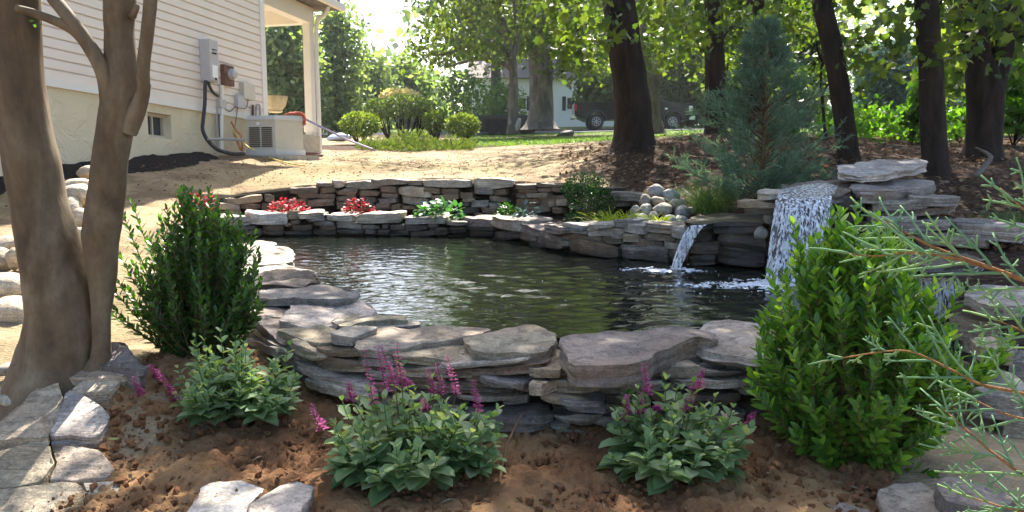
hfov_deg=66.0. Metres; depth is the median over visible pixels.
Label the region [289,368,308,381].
wall stone
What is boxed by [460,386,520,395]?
wall stone
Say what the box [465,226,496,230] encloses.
wall stone
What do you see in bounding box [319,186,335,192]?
wall stone
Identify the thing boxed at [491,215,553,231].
wall stone
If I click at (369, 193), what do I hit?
wall stone
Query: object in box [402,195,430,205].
wall stone
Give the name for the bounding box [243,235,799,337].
water
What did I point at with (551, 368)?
wall stone
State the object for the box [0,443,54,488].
flat stone
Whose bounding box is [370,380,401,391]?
wall stone
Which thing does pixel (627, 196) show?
wall stone
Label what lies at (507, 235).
wall stone
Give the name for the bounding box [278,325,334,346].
wall stone
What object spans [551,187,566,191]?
wall stone
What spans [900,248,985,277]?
flat stone
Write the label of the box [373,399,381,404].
wall stone
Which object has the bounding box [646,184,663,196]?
cobble
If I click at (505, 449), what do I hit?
stick
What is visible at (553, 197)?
wall stone
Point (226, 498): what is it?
flat stone
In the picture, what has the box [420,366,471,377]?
wall stone
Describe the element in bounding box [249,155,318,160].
concrete pad
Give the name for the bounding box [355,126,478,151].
spreading juniper
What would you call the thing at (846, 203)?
waterfall rock
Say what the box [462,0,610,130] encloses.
oak tree
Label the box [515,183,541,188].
wall stone
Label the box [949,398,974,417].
loose stone
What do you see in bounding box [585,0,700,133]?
maple tree
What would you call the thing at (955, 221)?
waterfall rock
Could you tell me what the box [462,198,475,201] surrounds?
wall stone
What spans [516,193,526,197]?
wall stone
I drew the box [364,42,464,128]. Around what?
tall tree
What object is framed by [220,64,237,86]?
meter box
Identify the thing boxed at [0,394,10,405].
pebble
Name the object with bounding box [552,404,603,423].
wall stone
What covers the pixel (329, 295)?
flat stone
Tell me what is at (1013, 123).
leafy bush
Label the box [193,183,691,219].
earth face
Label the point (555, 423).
wall stone
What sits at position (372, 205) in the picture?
wall stone
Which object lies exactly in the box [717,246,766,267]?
waterfall rock
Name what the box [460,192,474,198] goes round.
wall stone
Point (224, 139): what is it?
conduit
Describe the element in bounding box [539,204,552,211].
wall stone
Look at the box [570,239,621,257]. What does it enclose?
wall stone
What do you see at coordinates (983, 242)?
waterfall rock
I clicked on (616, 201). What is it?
wall stone
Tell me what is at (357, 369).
wall stone
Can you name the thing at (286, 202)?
wall stone
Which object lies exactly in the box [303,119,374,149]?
strap
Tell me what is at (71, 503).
scattered soil
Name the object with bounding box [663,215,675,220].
cobble
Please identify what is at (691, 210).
cobble
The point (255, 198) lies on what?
wall stone
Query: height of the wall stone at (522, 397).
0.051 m
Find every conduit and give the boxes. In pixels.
[201,80,245,155]
[207,82,218,96]
[207,138,244,140]
[215,114,216,150]
[219,85,223,153]
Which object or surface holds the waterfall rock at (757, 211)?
on the waterfall rock at (807, 224)
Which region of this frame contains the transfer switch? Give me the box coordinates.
[199,39,218,82]
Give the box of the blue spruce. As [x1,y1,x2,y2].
[825,29,959,125]
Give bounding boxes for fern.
[495,200,524,215]
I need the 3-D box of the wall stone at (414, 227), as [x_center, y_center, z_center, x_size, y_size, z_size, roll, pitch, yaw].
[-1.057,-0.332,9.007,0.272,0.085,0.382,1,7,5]
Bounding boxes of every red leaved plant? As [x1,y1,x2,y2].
[180,192,215,213]
[264,196,310,219]
[341,198,378,214]
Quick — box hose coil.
[306,152,322,156]
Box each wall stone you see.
[205,215,238,222]
[214,202,240,209]
[220,209,240,214]
[221,214,250,225]
[223,194,261,204]
[234,225,256,229]
[239,203,260,209]
[242,228,262,234]
[245,209,287,224]
[245,335,293,357]
[252,328,294,358]
[254,307,289,346]
[261,202,273,210]
[263,225,284,230]
[263,231,284,235]
[264,194,273,201]
[273,200,289,209]
[277,343,315,364]
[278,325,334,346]
[279,358,299,371]
[285,230,312,234]
[288,208,300,218]
[289,186,318,193]
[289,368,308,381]
[290,198,307,206]
[290,219,301,223]
[290,331,332,360]
[291,224,312,230]
[297,192,318,198]
[297,358,376,392]
[298,209,324,218]
[305,377,381,400]
[306,212,328,221]
[307,198,334,206]
[313,220,336,225]
[313,229,336,234]
[315,193,334,198]
[316,181,332,186]
[316,344,358,356]
[316,356,361,367]
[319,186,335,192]
[320,226,337,229]
[323,366,379,371]
[326,211,360,221]
[330,395,363,406]
[331,325,376,345]
[332,179,344,187]
[336,191,357,194]
[336,195,356,200]
[336,200,356,208]
[336,221,365,228]
[337,229,364,233]
[338,188,357,192]
[345,180,379,189]
[356,210,406,223]
[359,190,380,195]
[359,196,376,202]
[359,202,375,209]
[362,224,380,228]
[365,229,377,233]
[366,368,408,382]
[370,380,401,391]
[371,178,410,185]
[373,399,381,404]
[376,203,392,209]
[377,228,392,234]
[378,198,398,203]
[380,186,398,192]
[381,193,399,197]
[381,392,400,407]
[382,224,389,228]
[385,363,459,376]
[389,229,410,235]
[390,223,406,229]
[391,203,402,210]
[391,345,465,365]
[398,186,432,197]
[401,205,417,209]
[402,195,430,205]
[404,388,429,400]
[405,214,452,223]
[405,224,428,230]
[408,179,423,184]
[408,377,483,392]
[408,397,435,409]
[410,230,449,235]
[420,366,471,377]
[423,179,473,187]
[423,188,440,191]
[430,227,449,230]
[431,193,459,200]
[433,400,468,413]
[439,391,464,402]
[440,348,530,368]
[441,188,460,193]
[445,357,550,375]
[446,219,467,224]
[449,226,465,232]
[457,392,520,401]
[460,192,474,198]
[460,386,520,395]
[461,200,470,206]
[461,215,493,226]
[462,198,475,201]
[462,207,480,213]
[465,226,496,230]
[465,376,479,381]
[469,230,493,235]
[471,200,489,207]
[474,177,515,188]
[474,187,493,194]
[480,373,533,387]
[481,207,496,213]
[489,195,509,201]
[489,202,501,208]
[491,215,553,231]
[491,386,528,389]
[493,189,508,195]
[494,231,520,239]
[503,392,529,403]
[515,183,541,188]
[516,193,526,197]
[516,198,542,204]
[516,203,540,209]
[518,189,540,193]
[520,222,557,236]
[520,232,537,241]
[521,210,542,214]
[527,192,553,197]
[528,241,545,247]
[528,349,561,377]
[536,182,564,187]
[536,194,567,200]
[536,232,569,249]
[537,188,552,191]
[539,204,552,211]
[541,200,553,204]
[541,391,590,404]
[544,223,571,233]
[548,201,555,206]
[548,376,599,392]
[550,418,570,429]
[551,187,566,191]
[552,206,567,213]
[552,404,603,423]
[553,428,570,433]
[556,199,571,205]
[560,240,570,245]
[560,391,604,406]
[562,221,600,233]
[562,233,587,239]
[563,397,608,413]
[570,202,611,210]
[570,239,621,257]
[571,187,623,193]
[572,193,611,203]
[582,211,616,217]
[586,236,603,242]
[587,227,627,236]
[589,221,614,228]
[591,411,624,425]
[597,376,662,387]
[599,388,642,393]
[604,236,628,243]
[604,392,644,403]
[609,191,645,201]
[609,403,631,410]
[610,203,630,206]
[611,232,622,238]
[612,200,630,202]
[614,217,648,226]
[616,385,662,391]
[621,242,672,261]
[623,233,643,241]
[624,220,662,234]
[629,404,687,419]
[631,201,653,207]
[631,238,664,246]
[644,232,676,240]
[645,221,685,233]
[646,386,740,405]
[656,360,699,377]
[660,380,680,390]
[664,240,684,248]
[667,372,749,388]
[669,249,689,260]
[670,405,721,412]
[671,224,696,238]
[675,239,695,247]
[690,358,725,374]
[692,404,744,422]
[700,367,743,375]
[733,387,767,395]
[733,394,771,414]
[743,370,767,384]
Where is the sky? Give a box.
[314,0,947,124]
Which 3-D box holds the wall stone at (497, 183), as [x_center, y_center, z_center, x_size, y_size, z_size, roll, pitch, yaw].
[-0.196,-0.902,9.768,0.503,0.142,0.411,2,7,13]
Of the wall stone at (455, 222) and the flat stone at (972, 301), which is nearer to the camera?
the flat stone at (972, 301)
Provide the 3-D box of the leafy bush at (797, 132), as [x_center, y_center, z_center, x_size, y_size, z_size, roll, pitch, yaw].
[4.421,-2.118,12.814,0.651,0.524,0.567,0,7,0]
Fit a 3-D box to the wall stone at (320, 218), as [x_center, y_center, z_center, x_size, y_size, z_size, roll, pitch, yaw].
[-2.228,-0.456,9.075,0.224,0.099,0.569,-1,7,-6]
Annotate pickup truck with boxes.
[569,95,694,129]
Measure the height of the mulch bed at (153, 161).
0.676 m
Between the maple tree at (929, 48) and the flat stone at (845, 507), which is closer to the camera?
the flat stone at (845, 507)
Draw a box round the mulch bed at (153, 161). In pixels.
[0,152,218,194]
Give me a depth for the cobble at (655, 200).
7.55 m
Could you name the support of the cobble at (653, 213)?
on the earth terrace
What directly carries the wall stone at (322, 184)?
on the wall stone at (327, 189)
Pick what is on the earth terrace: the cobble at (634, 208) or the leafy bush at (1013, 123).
the cobble at (634, 208)
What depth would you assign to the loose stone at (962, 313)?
4.23 m
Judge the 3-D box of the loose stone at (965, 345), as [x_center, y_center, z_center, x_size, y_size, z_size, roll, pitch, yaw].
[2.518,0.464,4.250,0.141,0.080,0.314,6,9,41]
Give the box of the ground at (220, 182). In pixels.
[0,126,1023,511]
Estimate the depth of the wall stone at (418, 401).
3.32 m
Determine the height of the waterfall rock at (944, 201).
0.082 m
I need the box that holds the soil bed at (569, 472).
[82,348,893,511]
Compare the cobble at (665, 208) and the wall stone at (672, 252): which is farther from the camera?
the cobble at (665, 208)
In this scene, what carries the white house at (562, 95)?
on the ground at (220, 182)
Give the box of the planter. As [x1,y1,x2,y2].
[268,95,287,112]
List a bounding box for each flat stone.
[0,383,62,450]
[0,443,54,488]
[0,482,83,511]
[50,390,109,447]
[50,444,113,485]
[69,370,126,387]
[72,380,119,402]
[84,481,118,494]
[99,342,148,390]
[187,481,263,511]
[231,240,276,251]
[241,263,316,278]
[242,269,319,289]
[246,246,294,266]
[248,482,313,511]
[252,302,289,317]
[253,285,359,306]
[279,300,376,329]
[331,313,407,328]
[353,326,490,366]
[375,321,420,328]
[462,403,553,432]
[463,324,556,366]
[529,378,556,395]
[558,326,718,386]
[696,319,774,368]
[726,365,759,371]
[833,503,868,511]
[876,482,938,511]
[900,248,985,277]
[933,477,1017,511]
[963,284,1023,317]
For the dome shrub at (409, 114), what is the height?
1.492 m
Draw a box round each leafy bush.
[767,110,801,136]
[897,67,919,141]
[946,105,965,140]
[1003,43,1023,145]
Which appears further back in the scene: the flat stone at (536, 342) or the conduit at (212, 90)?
the conduit at (212, 90)
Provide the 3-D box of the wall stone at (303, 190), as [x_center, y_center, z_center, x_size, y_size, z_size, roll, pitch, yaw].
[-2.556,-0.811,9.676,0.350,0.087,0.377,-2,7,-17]
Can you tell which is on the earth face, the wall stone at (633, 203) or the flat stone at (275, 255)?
the wall stone at (633, 203)
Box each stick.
[498,410,524,481]
[973,147,992,178]
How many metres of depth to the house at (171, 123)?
11.11 m
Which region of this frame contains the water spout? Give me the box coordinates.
[671,225,704,269]
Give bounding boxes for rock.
[556,130,573,135]
[684,212,763,229]
[685,239,723,254]
[690,254,719,265]
[692,228,718,240]
[711,219,767,233]
[717,234,767,249]
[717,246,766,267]
[737,199,782,208]
[743,208,784,213]
[757,188,786,199]
[762,247,795,272]
[767,213,827,232]
[767,229,823,249]
[779,175,869,208]
[780,207,824,214]
[823,198,866,211]
[823,210,863,222]
[836,159,927,182]
[849,179,935,202]
[852,219,947,234]
[863,212,916,224]
[867,195,932,211]
[872,206,955,215]
[890,215,951,231]
[907,194,959,206]
[913,228,989,247]
[950,217,995,228]
[956,222,1023,242]
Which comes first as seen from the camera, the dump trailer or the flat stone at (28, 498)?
the flat stone at (28, 498)
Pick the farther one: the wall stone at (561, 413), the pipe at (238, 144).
the pipe at (238, 144)
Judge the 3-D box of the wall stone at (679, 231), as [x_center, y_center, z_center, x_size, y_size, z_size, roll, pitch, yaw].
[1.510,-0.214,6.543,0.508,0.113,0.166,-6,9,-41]
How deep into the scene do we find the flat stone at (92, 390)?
3.26 m
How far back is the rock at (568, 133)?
30.41 m
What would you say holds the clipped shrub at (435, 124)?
on the ground at (220, 182)
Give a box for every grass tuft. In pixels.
[576,207,645,221]
[627,211,683,220]
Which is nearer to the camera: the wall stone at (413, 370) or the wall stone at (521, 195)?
the wall stone at (413, 370)
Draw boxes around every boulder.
[0,235,14,249]
[0,247,8,269]
[0,272,21,297]
[0,295,23,322]
[5,247,17,270]
[65,178,87,185]
[66,184,87,204]
[68,196,82,211]
[72,208,83,226]
[76,165,89,177]
[515,118,520,130]
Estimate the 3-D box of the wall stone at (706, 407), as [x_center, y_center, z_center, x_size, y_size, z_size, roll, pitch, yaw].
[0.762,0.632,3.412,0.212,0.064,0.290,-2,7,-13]
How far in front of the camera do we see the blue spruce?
22.93 m
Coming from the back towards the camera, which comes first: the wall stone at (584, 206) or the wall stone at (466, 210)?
the wall stone at (466, 210)
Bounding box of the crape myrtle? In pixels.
[0,0,157,420]
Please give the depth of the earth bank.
3.34 m
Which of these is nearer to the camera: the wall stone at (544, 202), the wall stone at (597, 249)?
the wall stone at (597, 249)
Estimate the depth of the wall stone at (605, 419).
3.18 m
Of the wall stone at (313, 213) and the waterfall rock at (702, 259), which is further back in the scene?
the wall stone at (313, 213)
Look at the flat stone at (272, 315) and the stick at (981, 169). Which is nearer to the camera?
the flat stone at (272, 315)
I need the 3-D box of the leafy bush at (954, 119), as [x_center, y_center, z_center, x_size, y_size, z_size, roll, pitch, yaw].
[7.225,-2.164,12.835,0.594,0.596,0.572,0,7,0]
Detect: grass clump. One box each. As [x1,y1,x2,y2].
[661,176,750,214]
[969,203,1023,222]
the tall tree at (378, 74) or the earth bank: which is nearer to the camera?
the earth bank
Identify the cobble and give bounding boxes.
[630,205,639,215]
[639,194,650,205]
[639,204,651,215]
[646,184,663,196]
[649,211,657,218]
[651,196,664,205]
[652,203,672,215]
[662,189,679,201]
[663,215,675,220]
[669,199,686,210]
[675,205,689,217]
[675,215,687,220]
[687,207,696,214]
[754,226,767,239]
[763,213,773,223]
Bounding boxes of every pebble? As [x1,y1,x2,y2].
[0,362,10,376]
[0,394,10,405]
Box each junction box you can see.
[216,98,225,107]
[216,107,221,113]
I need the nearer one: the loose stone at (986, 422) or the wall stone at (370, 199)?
the loose stone at (986, 422)
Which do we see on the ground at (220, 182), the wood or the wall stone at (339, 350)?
the wood
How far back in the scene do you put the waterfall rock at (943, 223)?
5.71 m
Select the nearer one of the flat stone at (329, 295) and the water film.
the flat stone at (329, 295)
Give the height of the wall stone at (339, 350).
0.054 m
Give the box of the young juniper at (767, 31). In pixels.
[662,13,854,203]
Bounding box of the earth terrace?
[220,214,690,264]
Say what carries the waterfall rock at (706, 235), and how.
on the waterfall rock at (703, 247)
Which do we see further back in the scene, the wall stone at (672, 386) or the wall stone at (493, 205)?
the wall stone at (493, 205)
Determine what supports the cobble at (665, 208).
on the earth terrace
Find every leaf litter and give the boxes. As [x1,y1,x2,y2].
[5,164,304,286]
[150,134,681,199]
[559,130,1023,250]
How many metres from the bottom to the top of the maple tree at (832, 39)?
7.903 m
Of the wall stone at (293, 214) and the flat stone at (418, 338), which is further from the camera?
the wall stone at (293, 214)
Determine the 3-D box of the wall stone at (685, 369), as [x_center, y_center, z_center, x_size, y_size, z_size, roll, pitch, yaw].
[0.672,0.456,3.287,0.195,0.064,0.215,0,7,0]
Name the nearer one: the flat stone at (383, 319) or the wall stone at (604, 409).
the wall stone at (604, 409)
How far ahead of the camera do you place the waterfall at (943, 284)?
4.40 m
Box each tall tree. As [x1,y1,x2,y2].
[265,13,348,133]
[302,0,386,135]
[343,45,412,131]
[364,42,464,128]
[410,0,529,95]
[564,64,613,128]
[575,0,608,116]
[647,0,703,126]
[648,0,703,127]
[674,0,773,128]
[674,31,769,127]
[736,0,897,112]
[767,28,852,126]
[891,0,965,101]
[908,8,965,111]
[911,0,1023,138]
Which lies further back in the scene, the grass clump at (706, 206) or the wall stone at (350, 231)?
the wall stone at (350, 231)
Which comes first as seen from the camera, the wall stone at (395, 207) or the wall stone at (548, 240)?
the wall stone at (548, 240)
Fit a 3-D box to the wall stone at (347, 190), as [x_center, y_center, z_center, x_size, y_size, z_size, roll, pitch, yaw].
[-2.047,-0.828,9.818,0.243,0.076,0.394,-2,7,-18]
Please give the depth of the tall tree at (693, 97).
44.92 m
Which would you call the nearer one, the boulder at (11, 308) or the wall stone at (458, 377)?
the wall stone at (458, 377)
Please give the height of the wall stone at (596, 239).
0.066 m
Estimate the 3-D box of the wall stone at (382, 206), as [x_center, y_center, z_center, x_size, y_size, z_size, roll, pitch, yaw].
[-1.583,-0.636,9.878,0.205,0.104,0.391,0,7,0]
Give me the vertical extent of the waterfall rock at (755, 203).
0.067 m
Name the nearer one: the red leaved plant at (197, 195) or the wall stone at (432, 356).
the wall stone at (432, 356)
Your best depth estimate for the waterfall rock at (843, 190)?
5.90 m
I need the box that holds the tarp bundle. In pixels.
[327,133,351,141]
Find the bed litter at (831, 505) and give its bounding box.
[100,373,887,511]
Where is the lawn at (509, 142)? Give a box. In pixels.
[459,128,805,146]
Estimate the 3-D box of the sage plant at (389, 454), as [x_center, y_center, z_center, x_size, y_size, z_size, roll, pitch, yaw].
[-0.366,0.542,2.792,0.706,0.487,0.640,0,7,0]
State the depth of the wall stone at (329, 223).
8.86 m
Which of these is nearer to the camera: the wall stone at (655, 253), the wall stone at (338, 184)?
the wall stone at (655, 253)
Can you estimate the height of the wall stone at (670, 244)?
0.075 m
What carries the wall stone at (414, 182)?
on the wall stone at (412, 191)
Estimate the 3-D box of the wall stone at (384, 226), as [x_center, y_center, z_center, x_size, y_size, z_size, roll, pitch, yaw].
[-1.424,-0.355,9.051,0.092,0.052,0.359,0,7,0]
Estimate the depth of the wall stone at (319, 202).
9.58 m
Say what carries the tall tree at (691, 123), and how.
on the ground at (220, 182)
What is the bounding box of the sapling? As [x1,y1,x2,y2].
[785,39,856,139]
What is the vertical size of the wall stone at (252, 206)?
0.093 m
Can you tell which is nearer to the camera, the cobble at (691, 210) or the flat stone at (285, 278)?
the flat stone at (285, 278)
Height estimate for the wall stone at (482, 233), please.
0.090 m
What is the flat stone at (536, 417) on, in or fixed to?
on the soil bed at (569, 472)
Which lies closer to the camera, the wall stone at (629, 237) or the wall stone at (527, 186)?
the wall stone at (629, 237)
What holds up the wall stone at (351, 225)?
on the wall stone at (350, 231)
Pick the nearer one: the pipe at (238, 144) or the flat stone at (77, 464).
the flat stone at (77, 464)
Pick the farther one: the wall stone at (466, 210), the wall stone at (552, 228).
the wall stone at (466, 210)
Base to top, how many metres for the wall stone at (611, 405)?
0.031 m
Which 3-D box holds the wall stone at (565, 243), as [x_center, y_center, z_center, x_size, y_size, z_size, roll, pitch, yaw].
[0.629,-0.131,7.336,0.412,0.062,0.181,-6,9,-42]
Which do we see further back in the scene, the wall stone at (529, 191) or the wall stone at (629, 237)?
the wall stone at (529, 191)
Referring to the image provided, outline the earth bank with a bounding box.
[240,287,933,410]
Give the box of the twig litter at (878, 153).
[647,127,1023,248]
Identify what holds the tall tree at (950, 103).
on the ground at (220, 182)
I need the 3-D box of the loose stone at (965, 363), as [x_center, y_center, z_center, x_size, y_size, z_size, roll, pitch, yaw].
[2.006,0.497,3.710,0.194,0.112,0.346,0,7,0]
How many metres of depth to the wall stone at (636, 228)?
6.68 m
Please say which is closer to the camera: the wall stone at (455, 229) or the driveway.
the wall stone at (455, 229)
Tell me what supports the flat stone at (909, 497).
on the ground at (220, 182)
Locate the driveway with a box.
[321,126,822,134]
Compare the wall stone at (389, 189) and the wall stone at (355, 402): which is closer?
the wall stone at (355, 402)
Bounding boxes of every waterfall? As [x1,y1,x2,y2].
[765,195,831,285]
[916,277,958,318]
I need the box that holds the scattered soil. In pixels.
[20,395,134,511]
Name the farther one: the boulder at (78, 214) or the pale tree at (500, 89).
the pale tree at (500, 89)
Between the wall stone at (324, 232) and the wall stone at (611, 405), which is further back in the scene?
the wall stone at (324, 232)
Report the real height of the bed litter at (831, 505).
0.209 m
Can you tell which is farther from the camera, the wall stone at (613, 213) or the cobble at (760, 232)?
the wall stone at (613, 213)
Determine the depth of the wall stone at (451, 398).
3.28 m
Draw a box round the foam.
[622,266,797,292]
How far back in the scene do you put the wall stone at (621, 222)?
6.76 m
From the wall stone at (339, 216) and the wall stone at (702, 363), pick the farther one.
the wall stone at (339, 216)
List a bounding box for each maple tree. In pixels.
[523,0,722,154]
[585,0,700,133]
[640,0,799,134]
[686,0,858,132]
[723,0,917,162]
[835,0,1023,176]
[941,0,1023,161]
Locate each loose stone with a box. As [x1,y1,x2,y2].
[941,354,970,369]
[949,314,1000,341]
[949,340,981,367]
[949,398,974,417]
[951,300,997,319]
[958,416,996,428]
[959,341,969,352]
[968,377,1019,420]
[970,336,1013,365]
[986,370,1023,398]
[996,409,1023,438]
[997,317,1023,343]
[999,365,1008,371]
[1008,350,1023,378]
[1011,344,1018,356]
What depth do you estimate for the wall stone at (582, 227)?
7.07 m
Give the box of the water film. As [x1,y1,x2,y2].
[778,183,837,196]
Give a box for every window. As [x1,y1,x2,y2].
[147,113,165,137]
[518,96,528,110]
[562,96,576,110]
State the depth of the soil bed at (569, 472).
2.77 m
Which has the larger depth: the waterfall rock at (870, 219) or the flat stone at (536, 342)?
the waterfall rock at (870, 219)
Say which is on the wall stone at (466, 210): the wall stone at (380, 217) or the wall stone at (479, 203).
the wall stone at (479, 203)
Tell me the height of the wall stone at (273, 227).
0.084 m
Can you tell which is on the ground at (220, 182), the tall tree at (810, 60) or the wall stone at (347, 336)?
the tall tree at (810, 60)
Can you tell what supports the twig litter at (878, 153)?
on the ground at (220, 182)
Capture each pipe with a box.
[230,121,242,150]
[233,131,241,150]
[255,104,260,115]
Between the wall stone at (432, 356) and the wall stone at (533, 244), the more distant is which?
the wall stone at (533, 244)
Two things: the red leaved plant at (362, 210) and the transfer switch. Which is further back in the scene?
the transfer switch
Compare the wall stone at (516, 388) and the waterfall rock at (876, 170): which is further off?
the waterfall rock at (876, 170)
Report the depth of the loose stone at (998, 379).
3.52 m
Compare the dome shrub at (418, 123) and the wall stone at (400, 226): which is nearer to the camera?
the wall stone at (400, 226)
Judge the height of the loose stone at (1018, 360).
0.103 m
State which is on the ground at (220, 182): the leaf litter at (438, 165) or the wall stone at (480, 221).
the leaf litter at (438, 165)
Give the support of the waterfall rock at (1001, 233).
on the ground at (220, 182)
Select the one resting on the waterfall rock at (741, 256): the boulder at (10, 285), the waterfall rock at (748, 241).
the waterfall rock at (748, 241)
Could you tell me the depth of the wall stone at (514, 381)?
3.14 m
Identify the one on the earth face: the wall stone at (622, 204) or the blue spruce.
the wall stone at (622, 204)
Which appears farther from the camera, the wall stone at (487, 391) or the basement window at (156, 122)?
the basement window at (156, 122)
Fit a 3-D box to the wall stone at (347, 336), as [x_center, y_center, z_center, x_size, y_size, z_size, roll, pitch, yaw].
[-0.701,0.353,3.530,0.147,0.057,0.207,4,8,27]
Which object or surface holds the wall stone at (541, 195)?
on the wall stone at (522, 200)
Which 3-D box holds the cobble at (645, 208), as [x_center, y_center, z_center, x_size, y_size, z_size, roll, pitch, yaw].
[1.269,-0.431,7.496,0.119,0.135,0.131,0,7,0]
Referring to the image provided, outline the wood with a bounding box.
[269,0,915,125]
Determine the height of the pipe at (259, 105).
0.267 m
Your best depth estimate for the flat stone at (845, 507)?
2.55 m
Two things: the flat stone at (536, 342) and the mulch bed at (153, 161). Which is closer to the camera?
the flat stone at (536, 342)
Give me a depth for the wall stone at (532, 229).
7.88 m
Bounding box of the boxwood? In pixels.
[560,172,616,221]
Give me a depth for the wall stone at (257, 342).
3.87 m
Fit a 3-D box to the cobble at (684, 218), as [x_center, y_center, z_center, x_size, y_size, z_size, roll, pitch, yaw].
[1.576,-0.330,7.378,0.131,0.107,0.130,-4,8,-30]
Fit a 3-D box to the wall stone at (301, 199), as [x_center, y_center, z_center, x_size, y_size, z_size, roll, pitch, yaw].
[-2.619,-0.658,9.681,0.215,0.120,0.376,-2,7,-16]
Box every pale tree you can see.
[422,65,506,131]
[459,80,528,126]
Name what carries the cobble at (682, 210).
on the earth terrace
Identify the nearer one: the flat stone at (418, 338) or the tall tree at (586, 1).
the flat stone at (418, 338)
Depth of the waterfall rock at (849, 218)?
5.92 m
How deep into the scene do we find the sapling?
10.00 m
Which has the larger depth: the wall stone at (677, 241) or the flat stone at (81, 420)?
the wall stone at (677, 241)
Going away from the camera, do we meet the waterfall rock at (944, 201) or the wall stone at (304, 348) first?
the wall stone at (304, 348)
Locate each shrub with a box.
[111,184,267,358]
[336,110,382,141]
[362,97,395,138]
[376,92,432,137]
[378,87,420,135]
[410,100,437,136]
[421,108,449,139]
[444,112,480,139]
[742,201,1019,477]
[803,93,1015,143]
[807,157,1023,511]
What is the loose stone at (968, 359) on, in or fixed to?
on the ground at (220, 182)
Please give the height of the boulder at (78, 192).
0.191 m
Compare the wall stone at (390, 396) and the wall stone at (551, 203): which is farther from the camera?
the wall stone at (551, 203)
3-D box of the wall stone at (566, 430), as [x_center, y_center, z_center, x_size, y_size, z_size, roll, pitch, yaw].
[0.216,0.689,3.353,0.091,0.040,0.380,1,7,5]
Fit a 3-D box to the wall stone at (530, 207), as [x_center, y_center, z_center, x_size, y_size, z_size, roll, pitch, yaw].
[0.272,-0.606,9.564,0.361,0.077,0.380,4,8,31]
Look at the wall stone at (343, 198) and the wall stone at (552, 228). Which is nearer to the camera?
the wall stone at (552, 228)
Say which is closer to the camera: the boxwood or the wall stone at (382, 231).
the boxwood
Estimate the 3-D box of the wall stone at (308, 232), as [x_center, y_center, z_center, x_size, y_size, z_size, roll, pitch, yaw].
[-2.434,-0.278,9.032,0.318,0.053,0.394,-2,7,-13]
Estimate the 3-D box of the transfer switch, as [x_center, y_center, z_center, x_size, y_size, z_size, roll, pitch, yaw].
[-4.397,-2.833,11.467,0.182,0.605,0.220,2,7,16]
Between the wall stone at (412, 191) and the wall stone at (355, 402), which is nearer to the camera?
the wall stone at (355, 402)
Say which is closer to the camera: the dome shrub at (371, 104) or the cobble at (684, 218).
the cobble at (684, 218)
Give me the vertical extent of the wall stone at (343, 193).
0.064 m
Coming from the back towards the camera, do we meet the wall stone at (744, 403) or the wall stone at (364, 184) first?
the wall stone at (364, 184)
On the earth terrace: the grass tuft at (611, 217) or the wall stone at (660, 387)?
the grass tuft at (611, 217)
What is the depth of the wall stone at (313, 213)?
8.80 m
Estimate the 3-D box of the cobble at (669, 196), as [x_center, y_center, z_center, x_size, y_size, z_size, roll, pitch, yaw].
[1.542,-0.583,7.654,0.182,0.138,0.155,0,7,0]
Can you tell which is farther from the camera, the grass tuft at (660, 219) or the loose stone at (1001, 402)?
the grass tuft at (660, 219)
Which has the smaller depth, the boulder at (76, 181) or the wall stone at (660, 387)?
the wall stone at (660, 387)
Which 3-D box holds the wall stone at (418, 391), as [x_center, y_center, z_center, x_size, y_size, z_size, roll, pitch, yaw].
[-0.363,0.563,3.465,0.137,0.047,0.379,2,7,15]
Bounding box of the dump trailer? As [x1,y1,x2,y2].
[478,115,534,133]
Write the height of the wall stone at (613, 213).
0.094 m
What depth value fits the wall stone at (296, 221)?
8.84 m
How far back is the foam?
5.46 m
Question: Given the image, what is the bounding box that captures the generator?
[245,115,305,154]
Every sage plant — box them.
[131,327,302,426]
[309,343,507,506]
[596,363,755,494]
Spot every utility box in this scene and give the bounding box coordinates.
[233,94,245,108]
[239,82,254,100]
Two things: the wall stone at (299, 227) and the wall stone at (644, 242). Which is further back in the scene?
the wall stone at (299, 227)
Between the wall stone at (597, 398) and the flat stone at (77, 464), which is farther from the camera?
the wall stone at (597, 398)
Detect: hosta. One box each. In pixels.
[413,196,465,224]
[513,199,541,216]
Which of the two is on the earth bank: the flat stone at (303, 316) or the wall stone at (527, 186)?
the flat stone at (303, 316)
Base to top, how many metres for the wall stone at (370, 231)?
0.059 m
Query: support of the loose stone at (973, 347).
on the loose stone at (965, 363)
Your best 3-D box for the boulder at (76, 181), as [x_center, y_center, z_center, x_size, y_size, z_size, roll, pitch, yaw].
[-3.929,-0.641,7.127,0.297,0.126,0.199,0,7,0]
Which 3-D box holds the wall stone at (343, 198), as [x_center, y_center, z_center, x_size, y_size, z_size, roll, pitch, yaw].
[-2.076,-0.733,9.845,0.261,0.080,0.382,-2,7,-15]
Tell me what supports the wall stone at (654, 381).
on the wall stone at (609, 390)
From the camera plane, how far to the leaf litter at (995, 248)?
9.37 m
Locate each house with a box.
[0,0,345,175]
[467,59,613,126]
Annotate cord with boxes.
[269,158,305,165]
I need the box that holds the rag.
[285,112,305,124]
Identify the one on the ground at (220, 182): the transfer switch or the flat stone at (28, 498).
the flat stone at (28, 498)
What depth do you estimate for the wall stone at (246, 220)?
8.65 m
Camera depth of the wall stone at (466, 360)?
3.17 m
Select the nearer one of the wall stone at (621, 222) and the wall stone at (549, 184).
the wall stone at (621, 222)
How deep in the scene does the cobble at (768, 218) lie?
5.96 m
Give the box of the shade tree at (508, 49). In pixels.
[384,0,573,133]
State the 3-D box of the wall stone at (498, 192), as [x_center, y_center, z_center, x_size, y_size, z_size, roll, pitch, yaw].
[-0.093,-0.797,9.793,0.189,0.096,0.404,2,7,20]

